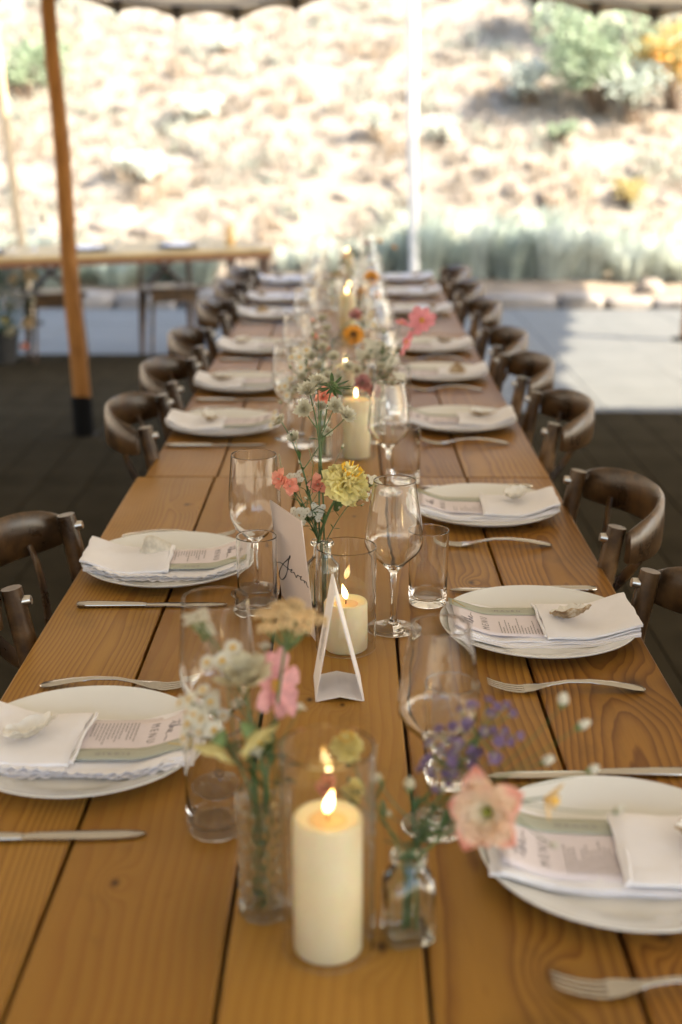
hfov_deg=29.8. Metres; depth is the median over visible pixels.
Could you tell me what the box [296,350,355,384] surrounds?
astrantia flower
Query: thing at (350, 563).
glass cylinder
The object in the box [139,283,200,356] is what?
stool
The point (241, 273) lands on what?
bentwood chair
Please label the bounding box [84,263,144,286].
leafy plant
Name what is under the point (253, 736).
flower
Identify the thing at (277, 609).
yarrow flower
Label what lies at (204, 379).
napkin
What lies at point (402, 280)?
plate
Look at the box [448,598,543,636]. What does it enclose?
menu card
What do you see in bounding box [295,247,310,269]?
silvery plant
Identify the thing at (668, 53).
shrub
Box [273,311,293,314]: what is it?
menu card
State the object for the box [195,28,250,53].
shrub
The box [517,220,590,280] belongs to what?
lavender plant
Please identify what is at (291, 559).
table number card
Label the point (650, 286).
boulder
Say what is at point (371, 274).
rudbeckia flower
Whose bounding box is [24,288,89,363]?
stool
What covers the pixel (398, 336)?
tumbler
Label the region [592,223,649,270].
lavender plant
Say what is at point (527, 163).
boulder
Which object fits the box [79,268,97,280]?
leafy plant
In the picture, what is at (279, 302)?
plate
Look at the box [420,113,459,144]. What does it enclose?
shrub
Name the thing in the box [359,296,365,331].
bud vase
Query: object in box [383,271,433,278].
napkin
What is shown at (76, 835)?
knife
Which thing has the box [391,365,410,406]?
tumbler
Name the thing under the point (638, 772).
knife
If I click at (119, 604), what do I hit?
knife
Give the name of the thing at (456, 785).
tumbler
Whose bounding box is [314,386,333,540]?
alstroemeria flower
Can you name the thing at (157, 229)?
boulder
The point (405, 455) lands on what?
tumbler
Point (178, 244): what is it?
napkin
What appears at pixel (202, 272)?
leafy plant
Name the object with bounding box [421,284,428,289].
oyster shell
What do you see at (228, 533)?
fork
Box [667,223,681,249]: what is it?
lavender plant
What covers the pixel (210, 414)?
oyster shell
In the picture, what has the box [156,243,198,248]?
plate
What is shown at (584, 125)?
boulder
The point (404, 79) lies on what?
boulder
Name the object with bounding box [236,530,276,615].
tumbler
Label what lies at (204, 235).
tumbler
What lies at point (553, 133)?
shrub
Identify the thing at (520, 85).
shrub
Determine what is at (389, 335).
wine glass
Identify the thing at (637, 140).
boulder
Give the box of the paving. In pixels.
[0,309,681,412]
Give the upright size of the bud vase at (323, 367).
0.100 m
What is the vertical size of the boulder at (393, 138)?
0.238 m
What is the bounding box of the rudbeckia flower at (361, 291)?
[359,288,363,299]
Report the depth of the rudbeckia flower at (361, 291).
4.67 m
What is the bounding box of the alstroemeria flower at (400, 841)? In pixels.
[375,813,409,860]
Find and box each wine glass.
[25,212,38,249]
[179,586,253,783]
[180,208,192,241]
[228,449,280,594]
[272,342,306,441]
[283,311,311,350]
[294,285,318,320]
[302,261,322,290]
[307,249,325,276]
[311,236,328,260]
[358,233,373,255]
[359,242,376,267]
[360,255,380,283]
[361,278,385,346]
[365,297,392,335]
[365,475,422,637]
[366,328,399,379]
[368,379,409,492]
[397,614,479,842]
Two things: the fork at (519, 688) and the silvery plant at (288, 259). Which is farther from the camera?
the silvery plant at (288, 259)
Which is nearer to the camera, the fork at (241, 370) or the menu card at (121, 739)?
the menu card at (121, 739)
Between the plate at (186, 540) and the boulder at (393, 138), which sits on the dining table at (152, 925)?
the plate at (186, 540)
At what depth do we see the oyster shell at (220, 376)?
3.62 m
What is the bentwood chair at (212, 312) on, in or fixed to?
on the tent floor
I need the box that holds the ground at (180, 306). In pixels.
[53,300,653,309]
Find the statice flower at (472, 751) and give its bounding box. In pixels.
[410,696,523,860]
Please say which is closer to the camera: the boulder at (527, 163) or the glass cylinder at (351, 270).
the glass cylinder at (351, 270)
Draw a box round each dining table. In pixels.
[0,239,272,358]
[0,477,681,1023]
[145,334,549,639]
[230,275,466,337]
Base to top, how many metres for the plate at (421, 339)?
0.022 m
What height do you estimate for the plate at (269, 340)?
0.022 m
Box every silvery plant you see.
[271,245,303,271]
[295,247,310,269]
[310,236,357,271]
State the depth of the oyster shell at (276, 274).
6.21 m
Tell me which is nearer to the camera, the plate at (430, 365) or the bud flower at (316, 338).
the bud flower at (316, 338)
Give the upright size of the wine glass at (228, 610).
0.227 m
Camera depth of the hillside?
15.49 m
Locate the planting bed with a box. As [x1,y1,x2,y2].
[0,259,681,302]
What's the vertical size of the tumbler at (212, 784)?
0.120 m
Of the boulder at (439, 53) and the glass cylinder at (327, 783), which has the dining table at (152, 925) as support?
the glass cylinder at (327, 783)
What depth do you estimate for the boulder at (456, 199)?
14.17 m
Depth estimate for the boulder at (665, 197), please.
14.17 m
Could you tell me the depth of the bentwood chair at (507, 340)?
4.22 m
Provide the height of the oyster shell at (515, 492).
0.020 m
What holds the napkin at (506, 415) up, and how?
on the plate at (449, 409)
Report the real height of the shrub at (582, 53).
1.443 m
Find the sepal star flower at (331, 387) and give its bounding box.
[316,372,351,534]
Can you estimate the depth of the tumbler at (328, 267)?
5.99 m
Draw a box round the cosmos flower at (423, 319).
[384,306,436,377]
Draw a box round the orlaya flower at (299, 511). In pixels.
[286,470,325,533]
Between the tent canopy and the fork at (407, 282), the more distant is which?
the fork at (407, 282)
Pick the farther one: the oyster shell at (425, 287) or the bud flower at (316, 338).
the oyster shell at (425, 287)
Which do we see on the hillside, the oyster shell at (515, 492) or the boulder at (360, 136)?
the boulder at (360, 136)
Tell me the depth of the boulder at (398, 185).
14.31 m
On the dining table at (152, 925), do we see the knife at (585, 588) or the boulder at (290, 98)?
the knife at (585, 588)
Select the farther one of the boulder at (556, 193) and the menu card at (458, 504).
the boulder at (556, 193)
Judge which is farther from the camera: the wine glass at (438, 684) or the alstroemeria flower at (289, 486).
the alstroemeria flower at (289, 486)
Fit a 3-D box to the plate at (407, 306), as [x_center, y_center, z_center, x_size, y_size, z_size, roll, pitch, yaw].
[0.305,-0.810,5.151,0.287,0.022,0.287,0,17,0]
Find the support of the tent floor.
on the paving
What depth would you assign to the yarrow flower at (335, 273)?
5.24 m
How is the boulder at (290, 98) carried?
on the hillside
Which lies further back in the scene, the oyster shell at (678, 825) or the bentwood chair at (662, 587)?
the bentwood chair at (662, 587)
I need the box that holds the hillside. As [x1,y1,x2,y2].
[0,0,681,266]
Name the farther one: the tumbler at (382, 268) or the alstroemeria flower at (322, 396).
the tumbler at (382, 268)
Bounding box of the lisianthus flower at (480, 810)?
[416,765,524,859]
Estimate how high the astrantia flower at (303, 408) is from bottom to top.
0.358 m
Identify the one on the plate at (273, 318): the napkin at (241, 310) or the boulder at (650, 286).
the napkin at (241, 310)
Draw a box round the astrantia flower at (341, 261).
[338,249,359,264]
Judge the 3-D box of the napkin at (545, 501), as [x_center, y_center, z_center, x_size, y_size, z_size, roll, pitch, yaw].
[0.274,-0.018,2.441,0.272,0.037,0.137,1,17,2]
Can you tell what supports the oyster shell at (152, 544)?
on the napkin at (100, 556)
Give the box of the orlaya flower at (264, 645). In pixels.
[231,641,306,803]
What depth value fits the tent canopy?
5.98 m
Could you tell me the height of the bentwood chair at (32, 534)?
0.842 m
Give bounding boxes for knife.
[0,830,145,840]
[76,601,180,606]
[166,443,266,446]
[195,398,280,400]
[219,358,272,360]
[239,322,283,323]
[249,305,293,306]
[260,286,294,286]
[418,484,532,488]
[450,585,596,591]
[487,767,681,779]
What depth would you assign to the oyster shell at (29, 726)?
1.49 m
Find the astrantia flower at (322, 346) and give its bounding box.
[290,334,344,393]
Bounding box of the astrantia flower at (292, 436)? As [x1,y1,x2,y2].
[273,414,332,533]
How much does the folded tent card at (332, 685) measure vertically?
0.145 m
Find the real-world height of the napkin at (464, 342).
0.036 m
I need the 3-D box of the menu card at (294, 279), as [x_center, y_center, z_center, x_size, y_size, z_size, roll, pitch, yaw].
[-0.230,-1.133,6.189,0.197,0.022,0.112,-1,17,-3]
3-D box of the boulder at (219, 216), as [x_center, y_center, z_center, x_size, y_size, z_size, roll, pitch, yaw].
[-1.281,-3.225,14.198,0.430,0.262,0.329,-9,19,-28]
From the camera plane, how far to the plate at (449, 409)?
3.28 m
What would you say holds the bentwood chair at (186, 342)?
on the tent floor
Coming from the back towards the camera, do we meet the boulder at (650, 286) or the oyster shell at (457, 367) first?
the boulder at (650, 286)
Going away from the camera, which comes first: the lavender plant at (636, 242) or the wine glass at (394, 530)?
the wine glass at (394, 530)
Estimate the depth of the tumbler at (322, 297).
4.83 m
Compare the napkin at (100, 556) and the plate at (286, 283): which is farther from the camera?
the plate at (286, 283)
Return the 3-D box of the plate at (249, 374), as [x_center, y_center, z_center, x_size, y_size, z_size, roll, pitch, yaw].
[-0.277,-0.364,3.649,0.287,0.022,0.287,0,17,0]
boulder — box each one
[3,182,34,194]
[25,220,58,240]
[74,208,85,222]
[88,205,149,232]
[108,98,143,111]
[129,220,182,239]
[145,37,170,47]
[190,146,226,159]
[210,209,236,223]
[254,169,287,182]
[271,95,300,106]
[330,190,356,201]
[347,128,372,142]
[365,171,382,179]
[379,136,399,146]
[384,178,407,192]
[396,76,422,83]
[406,160,430,171]
[428,100,442,108]
[432,49,457,58]
[433,129,461,142]
[447,190,471,203]
[461,147,486,163]
[465,114,482,121]
[481,165,502,178]
[486,87,509,96]
[501,181,528,198]
[525,159,542,169]
[535,187,566,205]
[552,133,572,142]
[573,119,595,134]
[588,165,608,175]
[602,188,625,205]
[621,165,641,175]
[627,135,648,146]
[633,278,664,305]
[646,157,672,173]
[653,189,681,206]
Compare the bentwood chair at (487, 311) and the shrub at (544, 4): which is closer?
the bentwood chair at (487, 311)
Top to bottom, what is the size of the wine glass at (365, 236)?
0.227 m
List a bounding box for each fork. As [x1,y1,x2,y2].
[40,676,181,690]
[121,529,235,536]
[190,406,268,410]
[223,370,259,372]
[388,282,428,284]
[389,298,433,300]
[400,355,464,359]
[410,385,482,390]
[421,438,508,444]
[449,537,551,546]
[487,678,645,692]
[550,971,681,998]
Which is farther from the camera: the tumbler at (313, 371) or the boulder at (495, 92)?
the boulder at (495, 92)
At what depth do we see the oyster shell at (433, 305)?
5.09 m
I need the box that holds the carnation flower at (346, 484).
[317,460,370,542]
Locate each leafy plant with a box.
[0,230,58,285]
[12,241,95,287]
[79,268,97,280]
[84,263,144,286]
[129,262,173,282]
[153,240,225,284]
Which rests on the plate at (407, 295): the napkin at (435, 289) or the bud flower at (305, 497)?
the napkin at (435, 289)
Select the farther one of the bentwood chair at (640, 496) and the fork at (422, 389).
the fork at (422, 389)
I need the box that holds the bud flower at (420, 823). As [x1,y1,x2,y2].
[387,736,511,852]
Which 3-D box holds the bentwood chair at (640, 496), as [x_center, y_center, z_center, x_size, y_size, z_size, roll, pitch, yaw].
[0.293,0.356,2.424,0.567,0.842,0.419,0,17,0]
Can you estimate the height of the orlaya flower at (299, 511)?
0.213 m
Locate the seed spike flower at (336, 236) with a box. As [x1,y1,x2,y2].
[326,224,357,258]
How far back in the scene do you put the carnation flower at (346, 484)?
1.84 m
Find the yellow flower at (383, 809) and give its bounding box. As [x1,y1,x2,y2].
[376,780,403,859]
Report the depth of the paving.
9.18 m
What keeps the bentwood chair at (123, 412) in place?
on the tent floor
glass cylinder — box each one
[279,725,375,973]
[315,537,376,658]
[329,332,359,395]
[335,276,358,332]
[337,365,375,460]
[338,239,355,272]
[340,265,360,302]
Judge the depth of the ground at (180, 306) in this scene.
11.50 m
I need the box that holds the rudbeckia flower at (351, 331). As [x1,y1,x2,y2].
[324,325,364,361]
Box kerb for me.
[0,289,681,309]
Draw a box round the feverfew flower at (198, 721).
[175,639,258,804]
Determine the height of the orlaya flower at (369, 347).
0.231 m
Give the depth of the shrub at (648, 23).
17.18 m
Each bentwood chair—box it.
[0,511,84,668]
[104,392,173,480]
[139,355,201,424]
[167,326,217,393]
[196,297,238,353]
[214,279,250,328]
[227,265,260,307]
[377,326,527,456]
[389,389,593,582]
[395,467,664,738]
[410,566,681,951]
[438,265,470,298]
[447,279,484,317]
[458,297,501,349]
[493,351,554,426]
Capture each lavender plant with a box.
[356,237,398,273]
[356,238,389,264]
[381,228,426,272]
[389,206,457,249]
[392,222,456,280]
[441,235,485,275]
[454,218,504,278]
[459,209,529,271]
[480,226,539,280]
[497,221,550,279]
[510,204,584,250]
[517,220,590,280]
[544,224,621,279]
[572,222,619,279]
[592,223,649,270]
[603,241,659,281]
[623,237,648,249]
[638,230,681,280]
[653,236,680,272]
[664,247,681,281]
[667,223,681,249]
[671,245,681,260]
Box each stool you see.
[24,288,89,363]
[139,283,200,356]
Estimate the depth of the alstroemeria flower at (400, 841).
1.15 m
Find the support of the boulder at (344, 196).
on the hillside
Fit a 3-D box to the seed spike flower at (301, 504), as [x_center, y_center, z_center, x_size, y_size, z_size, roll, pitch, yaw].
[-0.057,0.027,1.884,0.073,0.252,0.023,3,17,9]
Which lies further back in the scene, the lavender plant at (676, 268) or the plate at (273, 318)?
the lavender plant at (676, 268)
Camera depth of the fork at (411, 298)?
5.51 m
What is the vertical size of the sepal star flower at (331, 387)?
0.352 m
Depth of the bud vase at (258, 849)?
1.17 m
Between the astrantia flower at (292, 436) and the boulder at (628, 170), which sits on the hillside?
the boulder at (628, 170)
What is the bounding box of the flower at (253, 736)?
[193,720,279,804]
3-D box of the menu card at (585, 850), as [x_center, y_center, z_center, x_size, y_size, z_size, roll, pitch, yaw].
[0.249,0.327,1.269,0.197,0.021,0.112,1,17,4]
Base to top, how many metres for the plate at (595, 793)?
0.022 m
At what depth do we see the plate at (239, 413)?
3.23 m
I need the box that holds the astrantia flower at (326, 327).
[317,314,380,356]
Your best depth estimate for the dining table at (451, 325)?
4.99 m
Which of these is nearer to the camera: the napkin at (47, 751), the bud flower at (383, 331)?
the napkin at (47, 751)
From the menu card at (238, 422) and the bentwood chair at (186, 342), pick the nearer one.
the menu card at (238, 422)
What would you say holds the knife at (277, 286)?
on the dining table at (451, 325)
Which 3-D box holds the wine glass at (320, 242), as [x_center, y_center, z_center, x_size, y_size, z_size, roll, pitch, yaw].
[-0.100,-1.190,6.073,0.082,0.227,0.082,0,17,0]
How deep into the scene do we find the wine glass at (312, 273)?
4.85 m
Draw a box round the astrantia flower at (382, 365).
[356,350,394,378]
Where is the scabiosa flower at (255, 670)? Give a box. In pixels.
[212,650,272,804]
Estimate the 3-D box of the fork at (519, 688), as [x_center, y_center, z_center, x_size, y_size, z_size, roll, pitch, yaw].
[0.294,0.225,1.669,0.206,0.014,0.025,0,17,0]
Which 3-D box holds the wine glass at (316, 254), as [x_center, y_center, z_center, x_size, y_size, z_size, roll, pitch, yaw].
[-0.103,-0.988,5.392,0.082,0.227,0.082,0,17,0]
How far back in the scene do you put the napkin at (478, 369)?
3.75 m
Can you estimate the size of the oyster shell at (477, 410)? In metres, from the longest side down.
0.070 x 0.039 x 0.018 m
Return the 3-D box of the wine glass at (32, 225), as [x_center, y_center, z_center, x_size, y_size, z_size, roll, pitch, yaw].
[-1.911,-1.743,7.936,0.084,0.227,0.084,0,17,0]
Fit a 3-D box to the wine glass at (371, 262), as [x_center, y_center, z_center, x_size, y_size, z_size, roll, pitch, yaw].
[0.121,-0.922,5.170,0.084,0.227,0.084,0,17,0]
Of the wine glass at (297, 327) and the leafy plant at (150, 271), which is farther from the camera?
the leafy plant at (150, 271)
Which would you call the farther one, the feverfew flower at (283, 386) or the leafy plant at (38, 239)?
the leafy plant at (38, 239)
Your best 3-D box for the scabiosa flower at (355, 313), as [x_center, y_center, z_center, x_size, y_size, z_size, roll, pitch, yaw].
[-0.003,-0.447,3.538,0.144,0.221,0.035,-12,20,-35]
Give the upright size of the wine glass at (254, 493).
0.227 m
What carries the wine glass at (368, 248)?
on the dining table at (451, 325)
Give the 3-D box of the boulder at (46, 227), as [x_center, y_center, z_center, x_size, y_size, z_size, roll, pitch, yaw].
[-3.234,-2.981,13.981,0.526,0.404,0.609,-9,19,-29]
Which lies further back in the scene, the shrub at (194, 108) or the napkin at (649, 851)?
the shrub at (194, 108)
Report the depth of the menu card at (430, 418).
3.18 m
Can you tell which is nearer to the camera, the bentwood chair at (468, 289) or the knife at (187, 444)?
the knife at (187, 444)
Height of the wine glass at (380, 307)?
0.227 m
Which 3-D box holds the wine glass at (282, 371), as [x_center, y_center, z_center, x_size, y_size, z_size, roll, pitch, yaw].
[-0.121,-0.283,3.015,0.082,0.227,0.082,0,17,0]
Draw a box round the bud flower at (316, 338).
[311,318,329,359]
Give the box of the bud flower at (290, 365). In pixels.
[278,331,346,403]
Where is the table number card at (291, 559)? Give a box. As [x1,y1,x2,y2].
[272,502,315,640]
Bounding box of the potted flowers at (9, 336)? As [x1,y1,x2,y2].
[0,267,42,363]
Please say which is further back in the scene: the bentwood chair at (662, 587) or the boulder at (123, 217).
the boulder at (123, 217)
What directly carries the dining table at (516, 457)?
on the tent floor
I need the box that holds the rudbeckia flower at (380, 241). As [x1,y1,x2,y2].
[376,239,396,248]
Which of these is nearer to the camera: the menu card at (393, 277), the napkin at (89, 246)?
the menu card at (393, 277)
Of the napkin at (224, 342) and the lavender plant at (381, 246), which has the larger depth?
the lavender plant at (381, 246)
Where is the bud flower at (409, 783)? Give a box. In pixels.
[376,772,431,860]
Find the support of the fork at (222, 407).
on the dining table at (516, 457)
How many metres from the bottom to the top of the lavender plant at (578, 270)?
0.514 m
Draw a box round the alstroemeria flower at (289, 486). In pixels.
[271,468,325,536]
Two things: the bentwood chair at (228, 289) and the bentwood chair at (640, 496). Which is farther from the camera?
the bentwood chair at (228, 289)
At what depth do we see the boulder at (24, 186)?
14.32 m
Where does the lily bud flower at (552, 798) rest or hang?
in the bud vase at (408, 904)
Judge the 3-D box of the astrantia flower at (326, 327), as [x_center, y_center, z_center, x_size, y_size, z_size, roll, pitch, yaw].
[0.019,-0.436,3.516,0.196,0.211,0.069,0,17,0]
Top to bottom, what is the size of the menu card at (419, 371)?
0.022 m
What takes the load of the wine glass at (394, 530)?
on the dining table at (152, 925)
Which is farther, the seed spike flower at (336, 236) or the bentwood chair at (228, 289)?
the seed spike flower at (336, 236)
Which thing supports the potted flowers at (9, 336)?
on the tent floor
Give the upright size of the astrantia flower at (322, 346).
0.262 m
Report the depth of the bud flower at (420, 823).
1.15 m
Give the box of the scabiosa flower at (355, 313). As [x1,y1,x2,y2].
[321,308,361,361]
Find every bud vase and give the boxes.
[235,780,280,923]
[307,538,328,607]
[313,401,330,460]
[317,360,329,387]
[328,279,334,309]
[355,259,362,284]
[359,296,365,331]
[381,844,435,949]
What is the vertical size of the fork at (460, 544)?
0.014 m
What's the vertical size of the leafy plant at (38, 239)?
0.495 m
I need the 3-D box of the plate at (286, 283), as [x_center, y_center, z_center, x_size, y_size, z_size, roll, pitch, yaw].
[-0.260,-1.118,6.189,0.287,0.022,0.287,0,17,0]
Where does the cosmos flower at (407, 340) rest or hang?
in the bud vase
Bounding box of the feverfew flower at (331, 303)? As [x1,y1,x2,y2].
[322,272,334,306]
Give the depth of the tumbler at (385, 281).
5.24 m
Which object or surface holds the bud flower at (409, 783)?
in the bud vase at (408, 904)
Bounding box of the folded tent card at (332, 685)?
[313,574,363,701]
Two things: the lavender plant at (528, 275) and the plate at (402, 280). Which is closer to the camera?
the plate at (402, 280)
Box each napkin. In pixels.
[0,701,194,779]
[77,245,102,248]
[79,536,236,581]
[163,242,192,245]
[165,409,280,433]
[194,371,273,389]
[216,336,273,351]
[236,306,292,316]
[246,291,293,300]
[259,274,301,281]
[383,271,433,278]
[388,285,440,294]
[394,302,451,312]
[400,336,472,349]
[408,405,515,429]
[411,361,487,378]
[418,486,560,521]
[446,592,642,648]
[487,808,681,898]
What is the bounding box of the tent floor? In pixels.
[0,354,681,1023]
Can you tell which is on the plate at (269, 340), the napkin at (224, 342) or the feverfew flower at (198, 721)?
the napkin at (224, 342)
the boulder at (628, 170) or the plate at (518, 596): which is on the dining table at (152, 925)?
the plate at (518, 596)
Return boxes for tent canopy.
[56,0,681,22]
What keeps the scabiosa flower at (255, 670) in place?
in the bud vase at (258, 849)
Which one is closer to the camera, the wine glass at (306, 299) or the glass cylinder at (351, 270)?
the wine glass at (306, 299)
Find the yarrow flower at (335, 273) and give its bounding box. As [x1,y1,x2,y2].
[329,268,343,278]
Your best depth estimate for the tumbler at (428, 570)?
1.95 m
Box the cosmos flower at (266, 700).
[236,646,298,804]
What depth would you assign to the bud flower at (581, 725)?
1.12 m
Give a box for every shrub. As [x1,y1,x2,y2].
[0,29,79,98]
[105,147,184,182]
[168,92,223,119]
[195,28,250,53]
[356,97,391,139]
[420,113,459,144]
[499,57,549,104]
[521,0,611,38]
[532,0,667,113]
[545,119,580,147]
[596,56,671,124]
[610,176,649,207]
[616,4,666,39]
[628,17,681,111]
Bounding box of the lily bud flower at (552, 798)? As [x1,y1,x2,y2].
[404,783,563,860]
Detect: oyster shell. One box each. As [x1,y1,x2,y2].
[2,711,56,738]
[140,535,171,553]
[202,408,218,420]
[210,372,234,379]
[233,336,249,342]
[256,305,269,312]
[257,290,266,295]
[269,271,284,276]
[410,271,422,275]
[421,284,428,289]
[428,303,437,307]
[435,336,451,341]
[448,362,465,373]
[469,406,496,415]
[504,485,526,498]
[549,603,590,617]
[674,818,681,832]
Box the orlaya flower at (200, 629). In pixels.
[181,608,270,803]
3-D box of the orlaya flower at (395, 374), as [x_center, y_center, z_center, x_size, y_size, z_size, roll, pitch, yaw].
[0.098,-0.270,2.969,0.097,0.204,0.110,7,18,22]
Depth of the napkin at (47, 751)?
1.45 m
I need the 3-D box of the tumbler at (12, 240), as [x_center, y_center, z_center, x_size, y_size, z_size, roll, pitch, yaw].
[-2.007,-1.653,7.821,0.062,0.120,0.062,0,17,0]
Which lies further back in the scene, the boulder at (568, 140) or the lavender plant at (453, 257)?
the boulder at (568, 140)
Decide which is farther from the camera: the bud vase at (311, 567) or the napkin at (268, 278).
the napkin at (268, 278)
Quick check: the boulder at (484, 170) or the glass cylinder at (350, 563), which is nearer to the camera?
the glass cylinder at (350, 563)
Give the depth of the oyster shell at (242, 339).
4.28 m
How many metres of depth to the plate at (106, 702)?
1.59 m
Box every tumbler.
[7,231,17,251]
[111,227,120,246]
[182,712,242,841]
[200,225,209,244]
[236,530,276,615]
[287,393,313,448]
[305,355,316,398]
[311,321,322,359]
[317,291,326,324]
[321,277,328,306]
[325,261,330,278]
[380,265,383,278]
[383,279,387,296]
[390,307,393,327]
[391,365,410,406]
[391,423,420,483]
[393,328,399,351]
[409,524,448,608]
[424,680,479,791]
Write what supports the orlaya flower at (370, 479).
in the bud vase at (311, 567)
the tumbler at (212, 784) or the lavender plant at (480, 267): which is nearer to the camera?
the tumbler at (212, 784)
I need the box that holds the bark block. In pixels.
[287,605,315,633]
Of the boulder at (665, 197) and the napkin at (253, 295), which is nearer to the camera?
the napkin at (253, 295)
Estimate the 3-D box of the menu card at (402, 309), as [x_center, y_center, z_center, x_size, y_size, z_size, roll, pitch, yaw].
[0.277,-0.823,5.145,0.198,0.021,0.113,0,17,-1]
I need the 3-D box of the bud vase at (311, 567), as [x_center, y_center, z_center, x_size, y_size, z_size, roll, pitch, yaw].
[-0.028,0.101,1.908,0.050,0.121,0.050,3,17,11]
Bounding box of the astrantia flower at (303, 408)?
[292,373,356,539]
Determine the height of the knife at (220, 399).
0.009 m
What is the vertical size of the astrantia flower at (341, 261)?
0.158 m
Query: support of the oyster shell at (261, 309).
on the napkin at (241, 310)
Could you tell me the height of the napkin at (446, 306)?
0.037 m
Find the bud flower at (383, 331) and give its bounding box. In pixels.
[347,328,398,379]
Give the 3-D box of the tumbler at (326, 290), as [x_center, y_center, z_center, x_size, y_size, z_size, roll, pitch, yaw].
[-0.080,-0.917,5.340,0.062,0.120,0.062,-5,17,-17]
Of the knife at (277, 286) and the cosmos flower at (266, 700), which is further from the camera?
the knife at (277, 286)
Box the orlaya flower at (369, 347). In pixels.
[355,338,392,365]
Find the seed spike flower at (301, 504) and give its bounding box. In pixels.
[278,447,316,537]
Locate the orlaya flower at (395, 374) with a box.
[371,350,406,382]
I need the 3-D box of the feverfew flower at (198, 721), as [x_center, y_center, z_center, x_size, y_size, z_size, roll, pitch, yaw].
[-0.113,0.244,1.166,0.064,0.243,0.075,-4,17,-15]
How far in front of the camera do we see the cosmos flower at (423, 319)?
2.94 m
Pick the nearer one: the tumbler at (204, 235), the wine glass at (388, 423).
the wine glass at (388, 423)
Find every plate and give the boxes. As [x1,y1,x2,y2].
[0,685,192,798]
[77,245,109,251]
[81,531,236,587]
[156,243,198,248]
[165,409,279,437]
[193,371,273,393]
[216,338,282,355]
[236,308,293,320]
[246,293,294,303]
[258,275,301,284]
[383,273,433,282]
[388,287,441,297]
[392,303,452,315]
[400,337,473,353]
[405,362,488,382]
[410,405,516,433]
[421,483,559,527]
[440,585,634,658]
[478,775,681,932]
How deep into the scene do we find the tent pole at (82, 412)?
6.09 m
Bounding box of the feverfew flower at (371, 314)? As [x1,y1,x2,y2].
[301,310,377,361]
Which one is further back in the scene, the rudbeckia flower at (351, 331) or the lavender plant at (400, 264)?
the lavender plant at (400, 264)
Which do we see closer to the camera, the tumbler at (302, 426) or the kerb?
the tumbler at (302, 426)
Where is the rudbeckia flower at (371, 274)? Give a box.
[363,270,380,278]
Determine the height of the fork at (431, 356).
0.014 m
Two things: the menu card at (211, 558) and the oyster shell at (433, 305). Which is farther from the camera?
the oyster shell at (433, 305)
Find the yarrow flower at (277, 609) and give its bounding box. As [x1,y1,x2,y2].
[249,597,327,804]
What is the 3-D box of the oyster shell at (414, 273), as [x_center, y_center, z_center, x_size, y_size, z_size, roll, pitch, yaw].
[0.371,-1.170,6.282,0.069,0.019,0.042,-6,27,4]
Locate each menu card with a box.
[71,708,192,759]
[169,541,235,568]
[224,412,275,426]
[242,378,272,385]
[258,343,274,348]
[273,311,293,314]
[276,296,294,299]
[288,278,301,280]
[383,274,403,278]
[388,288,408,292]
[390,305,412,310]
[400,339,432,347]
[400,363,437,374]
[408,407,458,423]
[417,488,482,513]
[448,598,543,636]
[500,811,623,881]
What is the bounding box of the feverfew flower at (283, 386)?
[268,346,316,428]
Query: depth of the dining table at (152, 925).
1.28 m
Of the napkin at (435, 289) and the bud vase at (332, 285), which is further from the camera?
the napkin at (435, 289)
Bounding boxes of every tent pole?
[0,44,43,324]
[40,0,105,437]
[407,0,418,272]
[671,324,681,341]
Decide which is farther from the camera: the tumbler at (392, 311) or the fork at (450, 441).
the tumbler at (392, 311)
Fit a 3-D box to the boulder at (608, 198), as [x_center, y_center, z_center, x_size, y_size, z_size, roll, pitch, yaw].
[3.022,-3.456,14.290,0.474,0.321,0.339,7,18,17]
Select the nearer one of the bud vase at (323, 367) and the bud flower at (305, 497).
the bud flower at (305, 497)
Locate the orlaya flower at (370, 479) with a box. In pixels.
[327,474,376,538]
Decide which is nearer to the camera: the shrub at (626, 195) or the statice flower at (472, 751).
the statice flower at (472, 751)
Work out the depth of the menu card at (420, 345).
4.28 m
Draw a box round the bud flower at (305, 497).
[298,443,363,541]
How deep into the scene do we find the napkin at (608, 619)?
1.81 m
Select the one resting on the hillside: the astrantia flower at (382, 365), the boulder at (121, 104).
the boulder at (121, 104)
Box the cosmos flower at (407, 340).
[377,318,414,378]
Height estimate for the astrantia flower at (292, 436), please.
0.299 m
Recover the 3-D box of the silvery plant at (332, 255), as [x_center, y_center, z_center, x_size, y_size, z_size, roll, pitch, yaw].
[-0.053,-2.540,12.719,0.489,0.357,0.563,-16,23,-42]
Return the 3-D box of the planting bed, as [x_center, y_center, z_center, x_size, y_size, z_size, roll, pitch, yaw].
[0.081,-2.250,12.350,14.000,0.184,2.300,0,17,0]
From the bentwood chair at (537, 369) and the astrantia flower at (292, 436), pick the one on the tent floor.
the bentwood chair at (537, 369)
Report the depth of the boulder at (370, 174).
14.48 m
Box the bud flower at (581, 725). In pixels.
[404,692,623,853]

